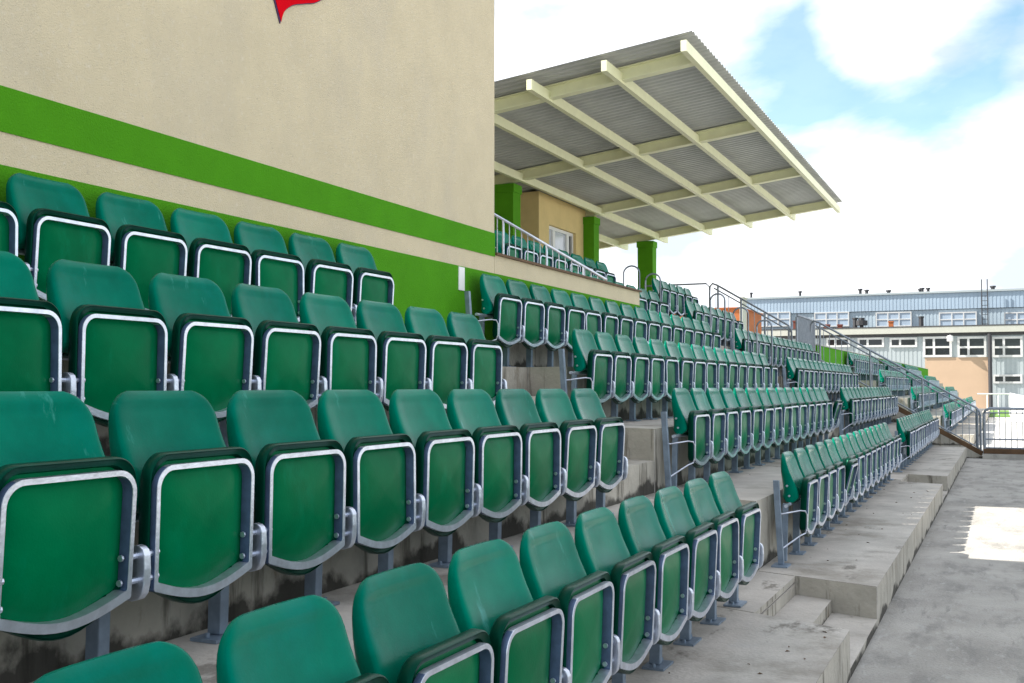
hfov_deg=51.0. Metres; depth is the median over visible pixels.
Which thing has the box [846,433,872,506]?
folding seat
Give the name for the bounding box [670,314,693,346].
folding seat
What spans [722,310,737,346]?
folding seat
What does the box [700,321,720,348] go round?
folding seat
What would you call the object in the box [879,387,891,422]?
folding seat
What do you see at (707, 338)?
folding seat
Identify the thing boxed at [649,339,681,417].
folding seat
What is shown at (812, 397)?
folding seat
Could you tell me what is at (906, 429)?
folding seat
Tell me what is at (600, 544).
folding seat
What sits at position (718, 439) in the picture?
folding seat
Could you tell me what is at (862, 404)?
folding seat
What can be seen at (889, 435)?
folding seat
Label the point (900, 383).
folding seat
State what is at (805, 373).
folding seat
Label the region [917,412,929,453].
folding seat
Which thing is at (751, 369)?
folding seat
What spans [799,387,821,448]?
folding seat
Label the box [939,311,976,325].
window
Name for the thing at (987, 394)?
white fence
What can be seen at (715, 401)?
folding seat
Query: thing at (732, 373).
folding seat
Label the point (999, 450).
walkway barrier
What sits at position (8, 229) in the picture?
folding seat
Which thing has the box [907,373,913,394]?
folding seat
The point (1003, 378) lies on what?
window
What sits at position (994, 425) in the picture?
ground
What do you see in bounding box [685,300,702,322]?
folding seat
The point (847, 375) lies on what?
folding seat
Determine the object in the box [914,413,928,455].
folding seat
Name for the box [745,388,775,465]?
folding seat
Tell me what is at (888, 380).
folding seat
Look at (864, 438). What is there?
folding seat
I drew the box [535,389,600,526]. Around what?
folding seat
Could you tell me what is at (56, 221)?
folding seat
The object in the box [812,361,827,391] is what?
folding seat
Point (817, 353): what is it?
folding seat
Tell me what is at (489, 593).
folding seat
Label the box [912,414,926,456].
folding seat
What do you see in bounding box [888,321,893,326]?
chimney
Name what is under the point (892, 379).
folding seat
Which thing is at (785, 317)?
window
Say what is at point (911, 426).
folding seat
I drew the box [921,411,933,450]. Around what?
folding seat
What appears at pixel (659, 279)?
hoop handrail
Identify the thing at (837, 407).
folding seat
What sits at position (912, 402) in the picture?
row end post
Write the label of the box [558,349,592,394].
row end post
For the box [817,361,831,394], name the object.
folding seat
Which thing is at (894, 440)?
folding seat
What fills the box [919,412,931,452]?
folding seat
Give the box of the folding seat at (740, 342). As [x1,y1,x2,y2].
[734,328,751,352]
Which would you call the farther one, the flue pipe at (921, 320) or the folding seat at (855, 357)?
the flue pipe at (921, 320)
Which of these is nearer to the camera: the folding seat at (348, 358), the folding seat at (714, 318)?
the folding seat at (348, 358)
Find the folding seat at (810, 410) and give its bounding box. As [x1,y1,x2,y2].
[792,387,815,447]
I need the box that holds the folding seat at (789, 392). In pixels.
[784,387,808,452]
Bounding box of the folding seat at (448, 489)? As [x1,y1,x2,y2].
[389,389,481,567]
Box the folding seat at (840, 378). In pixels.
[829,363,843,401]
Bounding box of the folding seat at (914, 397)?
[911,387,920,413]
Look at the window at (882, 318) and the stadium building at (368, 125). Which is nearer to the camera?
the stadium building at (368, 125)
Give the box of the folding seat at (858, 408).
[845,387,861,432]
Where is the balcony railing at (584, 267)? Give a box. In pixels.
[494,213,607,280]
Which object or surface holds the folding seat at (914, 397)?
on the terrace
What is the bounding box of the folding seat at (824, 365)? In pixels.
[821,362,835,395]
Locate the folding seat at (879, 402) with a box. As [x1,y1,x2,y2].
[867,387,880,425]
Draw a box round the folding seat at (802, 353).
[791,340,804,359]
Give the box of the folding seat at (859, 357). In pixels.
[857,354,865,379]
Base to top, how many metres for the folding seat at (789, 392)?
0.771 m
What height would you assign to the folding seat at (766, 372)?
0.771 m
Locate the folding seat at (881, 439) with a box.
[873,425,894,486]
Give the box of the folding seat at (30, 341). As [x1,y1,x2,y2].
[0,251,78,397]
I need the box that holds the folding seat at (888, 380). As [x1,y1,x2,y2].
[882,370,890,388]
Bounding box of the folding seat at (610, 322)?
[588,297,618,339]
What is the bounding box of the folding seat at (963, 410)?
[957,400,964,422]
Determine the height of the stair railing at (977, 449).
3.003 m
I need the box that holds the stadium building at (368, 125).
[0,0,494,339]
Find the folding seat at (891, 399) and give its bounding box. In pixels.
[881,387,893,423]
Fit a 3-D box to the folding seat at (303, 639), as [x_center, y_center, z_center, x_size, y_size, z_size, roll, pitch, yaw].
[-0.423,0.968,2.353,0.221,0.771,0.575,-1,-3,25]
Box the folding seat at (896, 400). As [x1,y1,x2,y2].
[887,387,897,422]
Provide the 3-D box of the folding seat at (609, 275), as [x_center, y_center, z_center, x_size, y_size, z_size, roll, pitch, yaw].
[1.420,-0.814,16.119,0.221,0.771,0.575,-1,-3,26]
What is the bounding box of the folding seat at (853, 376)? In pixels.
[843,365,855,386]
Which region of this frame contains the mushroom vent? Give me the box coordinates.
[856,318,867,326]
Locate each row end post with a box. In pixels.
[464,291,498,340]
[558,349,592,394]
[661,412,695,487]
[730,338,738,350]
[771,480,807,567]
[782,368,797,386]
[837,399,852,435]
[894,431,910,471]
[911,393,918,412]
[943,411,951,430]
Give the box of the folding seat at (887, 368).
[882,360,889,370]
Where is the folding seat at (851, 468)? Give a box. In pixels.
[824,439,857,523]
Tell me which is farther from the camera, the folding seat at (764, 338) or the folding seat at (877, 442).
the folding seat at (764, 338)
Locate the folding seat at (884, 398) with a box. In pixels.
[873,387,886,424]
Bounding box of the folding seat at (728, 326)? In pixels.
[715,308,731,345]
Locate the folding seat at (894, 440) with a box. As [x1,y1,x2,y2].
[878,424,898,482]
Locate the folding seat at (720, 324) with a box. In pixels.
[708,307,723,340]
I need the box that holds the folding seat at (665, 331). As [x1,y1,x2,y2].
[647,309,671,344]
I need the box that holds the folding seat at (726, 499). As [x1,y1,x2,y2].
[708,471,763,607]
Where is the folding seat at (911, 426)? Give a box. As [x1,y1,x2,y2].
[905,416,920,462]
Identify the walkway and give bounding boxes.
[848,459,1023,682]
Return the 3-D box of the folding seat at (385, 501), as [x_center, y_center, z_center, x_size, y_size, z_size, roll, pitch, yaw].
[-0.531,0.569,4.070,0.221,0.771,0.575,-1,-3,24]
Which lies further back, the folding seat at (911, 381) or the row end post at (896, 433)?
the folding seat at (911, 381)
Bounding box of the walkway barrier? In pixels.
[982,407,1023,453]
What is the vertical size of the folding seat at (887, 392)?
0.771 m
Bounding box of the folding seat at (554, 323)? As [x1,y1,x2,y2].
[529,284,567,366]
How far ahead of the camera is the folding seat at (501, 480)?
4.93 m
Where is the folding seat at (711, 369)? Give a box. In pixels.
[691,344,718,390]
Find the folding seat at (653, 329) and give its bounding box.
[633,306,659,341]
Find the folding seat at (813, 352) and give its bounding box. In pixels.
[804,343,815,360]
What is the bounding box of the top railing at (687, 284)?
[644,283,709,306]
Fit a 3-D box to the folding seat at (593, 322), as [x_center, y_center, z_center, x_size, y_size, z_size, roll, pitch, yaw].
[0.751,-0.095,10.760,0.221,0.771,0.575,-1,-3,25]
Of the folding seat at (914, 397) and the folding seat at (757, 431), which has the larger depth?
the folding seat at (914, 397)
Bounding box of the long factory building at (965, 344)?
[747,279,1023,407]
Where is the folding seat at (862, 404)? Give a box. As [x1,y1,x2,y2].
[849,387,865,433]
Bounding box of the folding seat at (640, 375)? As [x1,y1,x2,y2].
[614,334,650,420]
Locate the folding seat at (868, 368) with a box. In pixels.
[861,355,868,379]
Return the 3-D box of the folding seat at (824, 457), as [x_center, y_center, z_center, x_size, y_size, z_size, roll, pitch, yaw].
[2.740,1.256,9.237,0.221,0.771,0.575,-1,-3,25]
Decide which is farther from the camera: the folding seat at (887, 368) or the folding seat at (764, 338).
the folding seat at (887, 368)
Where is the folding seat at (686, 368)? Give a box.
[664,341,694,392]
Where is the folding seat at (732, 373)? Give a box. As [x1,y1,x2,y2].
[713,347,738,390]
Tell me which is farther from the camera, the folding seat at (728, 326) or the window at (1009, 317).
the window at (1009, 317)
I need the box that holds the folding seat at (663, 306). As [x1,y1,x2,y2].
[648,290,668,314]
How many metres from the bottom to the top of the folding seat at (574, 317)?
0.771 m
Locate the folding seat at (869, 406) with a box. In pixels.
[857,387,871,429]
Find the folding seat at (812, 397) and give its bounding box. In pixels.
[806,387,827,445]
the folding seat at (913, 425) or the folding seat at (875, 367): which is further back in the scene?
the folding seat at (875, 367)
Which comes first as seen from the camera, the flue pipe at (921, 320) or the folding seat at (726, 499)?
the folding seat at (726, 499)
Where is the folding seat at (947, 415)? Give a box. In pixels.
[944,404,952,431]
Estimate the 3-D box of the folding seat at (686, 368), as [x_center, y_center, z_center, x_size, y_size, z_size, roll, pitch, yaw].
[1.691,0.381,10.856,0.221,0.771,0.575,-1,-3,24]
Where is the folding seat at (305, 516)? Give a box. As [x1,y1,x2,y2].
[226,390,356,605]
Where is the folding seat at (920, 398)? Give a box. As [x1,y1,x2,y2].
[913,387,921,411]
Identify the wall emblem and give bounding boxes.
[273,0,320,23]
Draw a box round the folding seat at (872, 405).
[860,387,875,427]
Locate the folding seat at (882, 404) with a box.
[870,387,884,424]
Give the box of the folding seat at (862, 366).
[855,354,863,379]
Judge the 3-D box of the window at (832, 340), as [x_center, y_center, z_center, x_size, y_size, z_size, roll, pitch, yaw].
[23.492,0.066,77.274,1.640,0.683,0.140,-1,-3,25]
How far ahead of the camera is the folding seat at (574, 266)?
14.70 m
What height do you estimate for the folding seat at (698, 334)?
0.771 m
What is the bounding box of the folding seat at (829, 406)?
[812,387,833,442]
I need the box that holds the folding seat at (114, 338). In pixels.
[46,259,179,426]
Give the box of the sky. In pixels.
[494,0,1023,307]
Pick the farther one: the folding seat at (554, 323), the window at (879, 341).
the window at (879, 341)
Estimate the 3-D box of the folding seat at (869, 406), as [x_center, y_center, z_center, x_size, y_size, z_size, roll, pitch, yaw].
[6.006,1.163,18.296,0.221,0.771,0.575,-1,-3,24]
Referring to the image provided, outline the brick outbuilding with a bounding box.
[670,307,762,333]
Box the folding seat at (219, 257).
[170,208,251,316]
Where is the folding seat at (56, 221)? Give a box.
[6,173,110,300]
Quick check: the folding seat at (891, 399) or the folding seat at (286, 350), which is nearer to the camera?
the folding seat at (286, 350)
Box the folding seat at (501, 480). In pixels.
[447,389,528,547]
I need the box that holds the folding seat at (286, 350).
[231,283,327,407]
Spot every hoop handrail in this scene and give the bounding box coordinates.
[623,265,639,287]
[645,273,660,300]
[710,293,725,348]
[733,307,748,351]
[756,319,772,364]
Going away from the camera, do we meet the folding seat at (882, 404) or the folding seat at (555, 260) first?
the folding seat at (555, 260)
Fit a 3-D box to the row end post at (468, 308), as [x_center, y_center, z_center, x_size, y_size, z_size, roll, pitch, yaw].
[-0.244,-0.099,8.610,0.216,0.599,0.280,-1,-3,25]
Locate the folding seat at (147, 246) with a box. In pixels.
[95,192,186,309]
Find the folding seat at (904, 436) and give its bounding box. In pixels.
[896,418,913,468]
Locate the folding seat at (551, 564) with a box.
[519,521,620,682]
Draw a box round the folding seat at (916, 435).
[902,417,918,464]
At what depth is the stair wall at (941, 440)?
22.95 m
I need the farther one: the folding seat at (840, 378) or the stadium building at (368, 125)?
the folding seat at (840, 378)
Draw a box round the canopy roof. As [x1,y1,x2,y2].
[494,31,842,292]
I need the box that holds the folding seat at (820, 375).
[808,360,823,387]
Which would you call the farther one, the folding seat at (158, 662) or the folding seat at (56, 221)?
the folding seat at (56, 221)
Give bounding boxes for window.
[549,226,572,256]
[759,312,790,326]
[814,312,848,326]
[826,338,849,346]
[857,337,883,346]
[876,312,911,326]
[890,337,916,346]
[923,336,951,356]
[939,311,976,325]
[957,336,986,356]
[992,336,1022,356]
[993,374,1022,382]
[1004,312,1023,323]
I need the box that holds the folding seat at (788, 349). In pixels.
[777,337,790,375]
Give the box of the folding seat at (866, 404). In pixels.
[853,387,868,430]
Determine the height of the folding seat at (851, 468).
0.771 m
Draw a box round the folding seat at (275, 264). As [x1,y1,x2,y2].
[234,221,303,322]
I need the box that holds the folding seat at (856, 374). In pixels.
[847,365,858,387]
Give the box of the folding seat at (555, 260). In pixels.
[543,245,567,267]
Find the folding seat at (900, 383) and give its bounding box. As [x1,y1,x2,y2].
[893,371,901,394]
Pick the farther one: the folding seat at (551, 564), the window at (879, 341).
the window at (879, 341)
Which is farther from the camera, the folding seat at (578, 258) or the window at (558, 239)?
the window at (558, 239)
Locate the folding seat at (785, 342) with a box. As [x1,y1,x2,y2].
[782,338,794,375]
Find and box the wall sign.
[458,266,464,290]
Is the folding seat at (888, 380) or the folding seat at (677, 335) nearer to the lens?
the folding seat at (677, 335)
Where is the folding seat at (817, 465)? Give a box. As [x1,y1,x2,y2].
[805,445,838,537]
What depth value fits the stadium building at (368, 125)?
6.59 m
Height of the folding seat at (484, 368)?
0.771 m
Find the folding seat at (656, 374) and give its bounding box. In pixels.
[632,336,666,419]
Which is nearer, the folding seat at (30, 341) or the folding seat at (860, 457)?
the folding seat at (30, 341)
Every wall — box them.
[494,252,641,352]
[815,344,927,378]
[891,412,982,458]
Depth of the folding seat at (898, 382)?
32.48 m
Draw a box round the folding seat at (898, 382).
[892,371,900,394]
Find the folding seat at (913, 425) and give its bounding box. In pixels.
[908,415,922,460]
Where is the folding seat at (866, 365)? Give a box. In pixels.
[860,355,867,379]
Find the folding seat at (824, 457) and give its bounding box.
[814,442,846,530]
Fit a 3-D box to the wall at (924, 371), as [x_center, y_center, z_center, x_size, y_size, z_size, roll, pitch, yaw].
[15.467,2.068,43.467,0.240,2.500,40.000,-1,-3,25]
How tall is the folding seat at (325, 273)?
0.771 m
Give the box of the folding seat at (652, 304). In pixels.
[637,287,658,312]
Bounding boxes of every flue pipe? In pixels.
[852,318,857,326]
[918,316,923,325]
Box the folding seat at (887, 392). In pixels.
[884,387,896,423]
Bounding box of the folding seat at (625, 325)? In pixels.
[604,300,632,341]
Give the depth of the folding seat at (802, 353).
21.71 m
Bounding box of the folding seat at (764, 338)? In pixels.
[760,334,776,365]
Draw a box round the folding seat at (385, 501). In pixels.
[317,390,425,572]
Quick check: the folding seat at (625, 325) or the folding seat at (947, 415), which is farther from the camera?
the folding seat at (947, 415)
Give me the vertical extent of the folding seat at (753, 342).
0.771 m
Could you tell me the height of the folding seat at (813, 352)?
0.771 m
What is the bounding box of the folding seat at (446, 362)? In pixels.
[405,306,472,413]
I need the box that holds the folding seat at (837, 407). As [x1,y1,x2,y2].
[819,387,841,442]
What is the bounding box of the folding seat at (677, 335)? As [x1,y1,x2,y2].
[659,312,682,345]
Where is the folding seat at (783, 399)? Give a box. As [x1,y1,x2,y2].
[775,387,801,451]
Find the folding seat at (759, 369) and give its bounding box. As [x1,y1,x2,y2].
[742,351,764,388]
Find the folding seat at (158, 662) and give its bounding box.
[33,641,202,682]
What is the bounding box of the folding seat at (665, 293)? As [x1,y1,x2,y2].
[652,278,670,310]
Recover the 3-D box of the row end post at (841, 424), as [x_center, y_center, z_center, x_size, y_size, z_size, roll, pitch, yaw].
[5.012,1.159,16.147,0.216,0.599,0.280,-1,-3,25]
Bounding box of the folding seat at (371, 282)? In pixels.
[336,243,393,325]
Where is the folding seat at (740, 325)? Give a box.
[728,312,743,329]
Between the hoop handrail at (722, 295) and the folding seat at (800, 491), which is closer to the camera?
the folding seat at (800, 491)
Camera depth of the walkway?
7.65 m
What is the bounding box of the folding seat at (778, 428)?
[756,388,784,461]
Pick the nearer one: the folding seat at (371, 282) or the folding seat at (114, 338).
the folding seat at (114, 338)
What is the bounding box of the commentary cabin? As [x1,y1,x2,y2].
[520,191,595,257]
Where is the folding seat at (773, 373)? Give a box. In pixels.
[758,353,778,388]
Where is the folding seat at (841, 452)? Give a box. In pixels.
[832,437,860,517]
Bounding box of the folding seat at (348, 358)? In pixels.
[299,292,383,402]
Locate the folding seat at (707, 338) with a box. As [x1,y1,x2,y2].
[691,319,711,347]
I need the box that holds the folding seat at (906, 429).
[899,417,915,466]
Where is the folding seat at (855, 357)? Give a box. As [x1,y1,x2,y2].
[854,354,861,374]
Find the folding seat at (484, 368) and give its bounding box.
[447,312,506,404]
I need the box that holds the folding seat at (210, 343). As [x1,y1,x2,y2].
[148,273,261,446]
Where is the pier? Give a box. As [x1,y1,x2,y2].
[741,297,747,330]
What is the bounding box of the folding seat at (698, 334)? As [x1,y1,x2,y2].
[681,316,703,347]
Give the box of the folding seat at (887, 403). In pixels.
[876,387,888,423]
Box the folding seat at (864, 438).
[858,429,882,497]
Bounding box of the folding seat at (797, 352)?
[787,339,799,358]
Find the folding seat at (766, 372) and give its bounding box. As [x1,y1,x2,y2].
[750,352,771,389]
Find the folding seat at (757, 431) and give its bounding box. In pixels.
[733,388,764,468]
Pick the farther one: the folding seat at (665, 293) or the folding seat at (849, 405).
the folding seat at (665, 293)
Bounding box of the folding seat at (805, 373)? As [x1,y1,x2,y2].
[792,358,809,388]
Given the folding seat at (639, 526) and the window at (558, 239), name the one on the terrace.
the folding seat at (639, 526)
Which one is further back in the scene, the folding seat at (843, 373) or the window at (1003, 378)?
the window at (1003, 378)
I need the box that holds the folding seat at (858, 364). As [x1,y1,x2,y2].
[851,353,859,373]
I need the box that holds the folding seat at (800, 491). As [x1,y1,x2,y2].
[781,451,819,554]
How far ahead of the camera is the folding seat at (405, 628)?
2.76 m
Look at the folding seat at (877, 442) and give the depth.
12.94 m
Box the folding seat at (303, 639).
[216,595,388,682]
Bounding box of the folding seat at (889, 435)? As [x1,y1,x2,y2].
[882,422,901,479]
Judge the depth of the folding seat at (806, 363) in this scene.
18.22 m
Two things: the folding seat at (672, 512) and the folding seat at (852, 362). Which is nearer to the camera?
the folding seat at (672, 512)
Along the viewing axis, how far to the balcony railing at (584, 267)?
12.34 m
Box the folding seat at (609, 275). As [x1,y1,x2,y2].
[595,261,615,282]
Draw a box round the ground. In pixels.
[967,408,1023,458]
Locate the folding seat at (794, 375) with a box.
[786,357,803,388]
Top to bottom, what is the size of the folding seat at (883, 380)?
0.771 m
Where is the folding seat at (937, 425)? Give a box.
[927,409,939,445]
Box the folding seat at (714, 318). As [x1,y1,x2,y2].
[701,305,718,332]
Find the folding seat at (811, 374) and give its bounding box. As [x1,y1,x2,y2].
[797,358,814,387]
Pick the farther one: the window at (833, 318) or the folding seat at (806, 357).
the window at (833, 318)
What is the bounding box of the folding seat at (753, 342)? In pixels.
[741,329,758,352]
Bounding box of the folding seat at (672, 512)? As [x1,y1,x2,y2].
[654,486,720,645]
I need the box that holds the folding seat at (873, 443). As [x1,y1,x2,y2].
[864,428,886,493]
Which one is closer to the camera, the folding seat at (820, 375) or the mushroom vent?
the folding seat at (820, 375)
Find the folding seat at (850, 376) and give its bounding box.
[840,364,852,387]
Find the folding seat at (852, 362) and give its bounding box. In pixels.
[848,352,857,372]
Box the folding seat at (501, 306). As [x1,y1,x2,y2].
[480,273,524,366]
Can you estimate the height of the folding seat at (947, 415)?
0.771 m
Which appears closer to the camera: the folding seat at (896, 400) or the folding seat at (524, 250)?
the folding seat at (524, 250)
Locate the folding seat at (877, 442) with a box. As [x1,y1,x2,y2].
[869,426,890,489]
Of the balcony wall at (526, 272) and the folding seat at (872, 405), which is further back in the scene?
the folding seat at (872, 405)
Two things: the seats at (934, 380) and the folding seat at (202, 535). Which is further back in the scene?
the seats at (934, 380)
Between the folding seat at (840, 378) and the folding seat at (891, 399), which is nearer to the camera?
the folding seat at (840, 378)
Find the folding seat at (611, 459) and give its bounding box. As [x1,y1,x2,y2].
[570,388,627,513]
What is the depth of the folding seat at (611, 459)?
6.31 m
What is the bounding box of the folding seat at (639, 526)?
[618,495,693,671]
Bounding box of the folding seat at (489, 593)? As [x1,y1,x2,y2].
[447,539,570,682]
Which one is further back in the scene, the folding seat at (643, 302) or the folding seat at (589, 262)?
the folding seat at (589, 262)
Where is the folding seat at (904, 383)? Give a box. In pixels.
[898,372,905,395]
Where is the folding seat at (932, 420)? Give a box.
[922,411,934,449]
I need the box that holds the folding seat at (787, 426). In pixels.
[766,387,793,458]
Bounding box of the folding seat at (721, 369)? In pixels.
[702,346,728,391]
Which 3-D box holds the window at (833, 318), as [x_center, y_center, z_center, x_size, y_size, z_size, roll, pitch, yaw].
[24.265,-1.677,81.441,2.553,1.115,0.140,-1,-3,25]
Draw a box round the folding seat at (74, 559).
[0,391,153,659]
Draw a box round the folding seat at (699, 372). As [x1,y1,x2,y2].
[677,342,707,393]
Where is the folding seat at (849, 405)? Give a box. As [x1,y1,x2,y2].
[840,387,857,434]
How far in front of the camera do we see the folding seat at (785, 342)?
20.82 m
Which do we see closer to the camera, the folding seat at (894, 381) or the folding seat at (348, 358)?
the folding seat at (348, 358)
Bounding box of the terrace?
[0,342,990,682]
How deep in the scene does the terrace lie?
6.30 m
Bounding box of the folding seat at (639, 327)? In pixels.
[619,303,648,343]
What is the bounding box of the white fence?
[977,393,1009,414]
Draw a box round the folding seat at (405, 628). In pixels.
[352,563,493,682]
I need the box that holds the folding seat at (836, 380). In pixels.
[825,362,839,402]
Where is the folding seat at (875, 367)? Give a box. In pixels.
[871,358,877,375]
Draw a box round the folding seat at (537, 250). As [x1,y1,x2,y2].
[528,240,551,266]
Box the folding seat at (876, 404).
[864,387,878,427]
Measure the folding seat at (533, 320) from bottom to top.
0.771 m
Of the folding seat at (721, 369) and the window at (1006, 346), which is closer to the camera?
the folding seat at (721, 369)
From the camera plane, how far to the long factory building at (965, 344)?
76.28 m
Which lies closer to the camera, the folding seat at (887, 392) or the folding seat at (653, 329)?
the folding seat at (653, 329)
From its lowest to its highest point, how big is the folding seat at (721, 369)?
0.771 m
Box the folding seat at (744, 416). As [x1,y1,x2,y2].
[720,388,753,472]
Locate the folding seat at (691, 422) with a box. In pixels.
[671,388,713,480]
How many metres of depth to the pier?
58.60 m
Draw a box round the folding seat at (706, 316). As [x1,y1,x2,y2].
[693,302,709,325]
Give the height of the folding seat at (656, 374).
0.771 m
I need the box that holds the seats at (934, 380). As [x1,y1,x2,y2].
[897,363,975,415]
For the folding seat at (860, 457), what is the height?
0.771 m
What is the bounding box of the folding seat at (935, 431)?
[924,410,936,447]
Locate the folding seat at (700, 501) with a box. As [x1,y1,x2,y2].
[683,478,743,625]
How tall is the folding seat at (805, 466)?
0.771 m
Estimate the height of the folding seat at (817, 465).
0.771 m
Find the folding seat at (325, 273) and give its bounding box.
[288,233,356,323]
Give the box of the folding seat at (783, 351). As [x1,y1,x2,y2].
[773,336,785,375]
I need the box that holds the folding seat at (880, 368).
[875,359,881,380]
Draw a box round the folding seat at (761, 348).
[749,331,764,353]
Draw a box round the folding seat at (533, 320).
[506,279,547,366]
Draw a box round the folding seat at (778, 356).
[766,335,781,368]
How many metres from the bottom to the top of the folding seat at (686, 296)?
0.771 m
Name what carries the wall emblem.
attached to the stadium building at (368, 125)
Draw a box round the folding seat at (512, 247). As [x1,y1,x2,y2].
[494,230,520,258]
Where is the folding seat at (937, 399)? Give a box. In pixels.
[932,387,938,408]
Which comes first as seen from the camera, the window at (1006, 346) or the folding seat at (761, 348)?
the folding seat at (761, 348)
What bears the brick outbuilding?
on the ground
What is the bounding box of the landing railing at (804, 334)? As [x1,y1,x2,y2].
[795,314,814,350]
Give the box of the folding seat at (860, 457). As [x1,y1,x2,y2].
[839,435,866,511]
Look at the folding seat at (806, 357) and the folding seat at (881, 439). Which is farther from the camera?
the folding seat at (806, 357)
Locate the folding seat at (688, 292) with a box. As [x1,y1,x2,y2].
[683,288,698,303]
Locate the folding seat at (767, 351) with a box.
[754,332,770,364]
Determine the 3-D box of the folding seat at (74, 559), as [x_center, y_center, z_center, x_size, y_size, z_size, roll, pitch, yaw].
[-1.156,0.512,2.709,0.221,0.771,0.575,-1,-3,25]
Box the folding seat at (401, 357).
[356,300,431,411]
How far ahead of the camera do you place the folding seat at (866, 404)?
17.94 m
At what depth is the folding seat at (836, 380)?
20.56 m
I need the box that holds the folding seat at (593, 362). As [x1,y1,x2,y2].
[572,328,614,404]
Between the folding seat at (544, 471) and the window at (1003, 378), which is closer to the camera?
the folding seat at (544, 471)
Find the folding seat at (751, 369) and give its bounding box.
[733,350,756,389]
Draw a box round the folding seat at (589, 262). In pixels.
[584,257,605,279]
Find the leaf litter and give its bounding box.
[669,419,920,673]
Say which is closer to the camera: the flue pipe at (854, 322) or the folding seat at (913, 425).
the folding seat at (913, 425)
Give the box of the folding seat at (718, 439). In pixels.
[690,388,727,481]
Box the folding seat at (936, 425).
[926,410,937,446]
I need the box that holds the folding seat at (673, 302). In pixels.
[661,281,677,315]
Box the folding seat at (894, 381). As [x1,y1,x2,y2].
[887,370,895,391]
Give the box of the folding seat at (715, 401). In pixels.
[706,388,740,471]
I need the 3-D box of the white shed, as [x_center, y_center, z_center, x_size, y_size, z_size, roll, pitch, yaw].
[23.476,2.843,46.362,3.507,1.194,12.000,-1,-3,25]
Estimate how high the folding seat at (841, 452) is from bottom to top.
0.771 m
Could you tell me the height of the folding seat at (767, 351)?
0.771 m
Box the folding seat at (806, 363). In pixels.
[803,359,818,387]
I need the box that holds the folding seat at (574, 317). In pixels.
[550,289,584,366]
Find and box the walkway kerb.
[982,453,1023,459]
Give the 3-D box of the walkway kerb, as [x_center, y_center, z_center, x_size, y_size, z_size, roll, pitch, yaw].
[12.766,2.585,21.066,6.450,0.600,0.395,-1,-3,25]
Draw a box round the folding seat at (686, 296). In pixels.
[676,286,691,316]
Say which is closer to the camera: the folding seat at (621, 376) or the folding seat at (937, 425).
the folding seat at (621, 376)
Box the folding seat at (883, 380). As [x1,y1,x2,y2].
[879,369,888,386]
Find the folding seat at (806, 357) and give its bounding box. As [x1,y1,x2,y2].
[796,341,808,360]
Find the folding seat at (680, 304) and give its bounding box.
[668,283,685,316]
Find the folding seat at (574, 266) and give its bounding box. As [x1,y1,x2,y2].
[557,249,580,271]
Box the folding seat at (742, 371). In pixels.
[723,349,747,390]
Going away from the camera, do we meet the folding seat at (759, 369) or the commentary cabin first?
the folding seat at (759, 369)
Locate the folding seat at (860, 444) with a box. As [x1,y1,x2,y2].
[853,431,877,501]
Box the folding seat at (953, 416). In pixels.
[946,404,954,429]
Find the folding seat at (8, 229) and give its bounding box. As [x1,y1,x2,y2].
[0,201,32,271]
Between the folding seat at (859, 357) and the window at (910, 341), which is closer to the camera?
the folding seat at (859, 357)
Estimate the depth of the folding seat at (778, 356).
19.43 m
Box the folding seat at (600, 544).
[575,507,660,682]
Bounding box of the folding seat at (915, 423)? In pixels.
[910,414,924,458]
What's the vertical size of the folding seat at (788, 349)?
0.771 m
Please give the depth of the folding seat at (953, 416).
29.52 m
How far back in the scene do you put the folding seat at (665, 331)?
12.98 m
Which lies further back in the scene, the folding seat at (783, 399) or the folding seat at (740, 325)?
the folding seat at (740, 325)
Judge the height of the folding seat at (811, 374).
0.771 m
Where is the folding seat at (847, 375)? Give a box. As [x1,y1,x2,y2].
[837,364,849,387]
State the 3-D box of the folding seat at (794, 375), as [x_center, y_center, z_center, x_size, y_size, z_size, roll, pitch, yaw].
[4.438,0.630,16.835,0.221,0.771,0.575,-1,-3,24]
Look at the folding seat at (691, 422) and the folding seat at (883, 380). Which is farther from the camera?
the folding seat at (883, 380)
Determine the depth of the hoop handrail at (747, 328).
16.12 m
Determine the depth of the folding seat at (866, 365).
31.94 m
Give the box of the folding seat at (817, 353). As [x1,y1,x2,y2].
[808,344,818,361]
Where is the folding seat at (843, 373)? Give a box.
[833,363,846,398]
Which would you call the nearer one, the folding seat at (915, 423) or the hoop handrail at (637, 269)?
the hoop handrail at (637, 269)
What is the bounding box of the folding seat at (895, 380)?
[889,371,896,390]
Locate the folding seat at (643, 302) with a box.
[626,284,647,311]
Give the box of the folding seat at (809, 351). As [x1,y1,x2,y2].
[800,342,811,360]
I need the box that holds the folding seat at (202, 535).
[108,391,267,643]
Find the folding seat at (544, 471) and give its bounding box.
[495,389,566,535]
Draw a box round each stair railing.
[709,283,792,339]
[810,320,982,455]
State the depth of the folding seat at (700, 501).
5.52 m
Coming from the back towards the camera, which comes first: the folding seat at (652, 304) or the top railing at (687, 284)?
the top railing at (687, 284)
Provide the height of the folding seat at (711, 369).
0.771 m
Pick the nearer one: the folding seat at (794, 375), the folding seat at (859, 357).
the folding seat at (794, 375)
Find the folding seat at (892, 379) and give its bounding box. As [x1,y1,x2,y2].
[885,370,893,390]
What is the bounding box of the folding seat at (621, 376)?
[594,331,633,422]
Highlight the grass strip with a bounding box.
[989,410,1009,416]
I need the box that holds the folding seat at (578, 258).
[571,253,593,275]
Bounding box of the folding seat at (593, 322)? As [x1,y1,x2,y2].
[570,293,601,336]
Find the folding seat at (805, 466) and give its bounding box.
[793,448,830,545]
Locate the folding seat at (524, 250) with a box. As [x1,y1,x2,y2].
[511,235,537,262]
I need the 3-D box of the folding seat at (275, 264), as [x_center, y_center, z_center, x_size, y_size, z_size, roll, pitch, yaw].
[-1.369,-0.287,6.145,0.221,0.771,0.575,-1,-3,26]
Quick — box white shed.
[1010,393,1023,422]

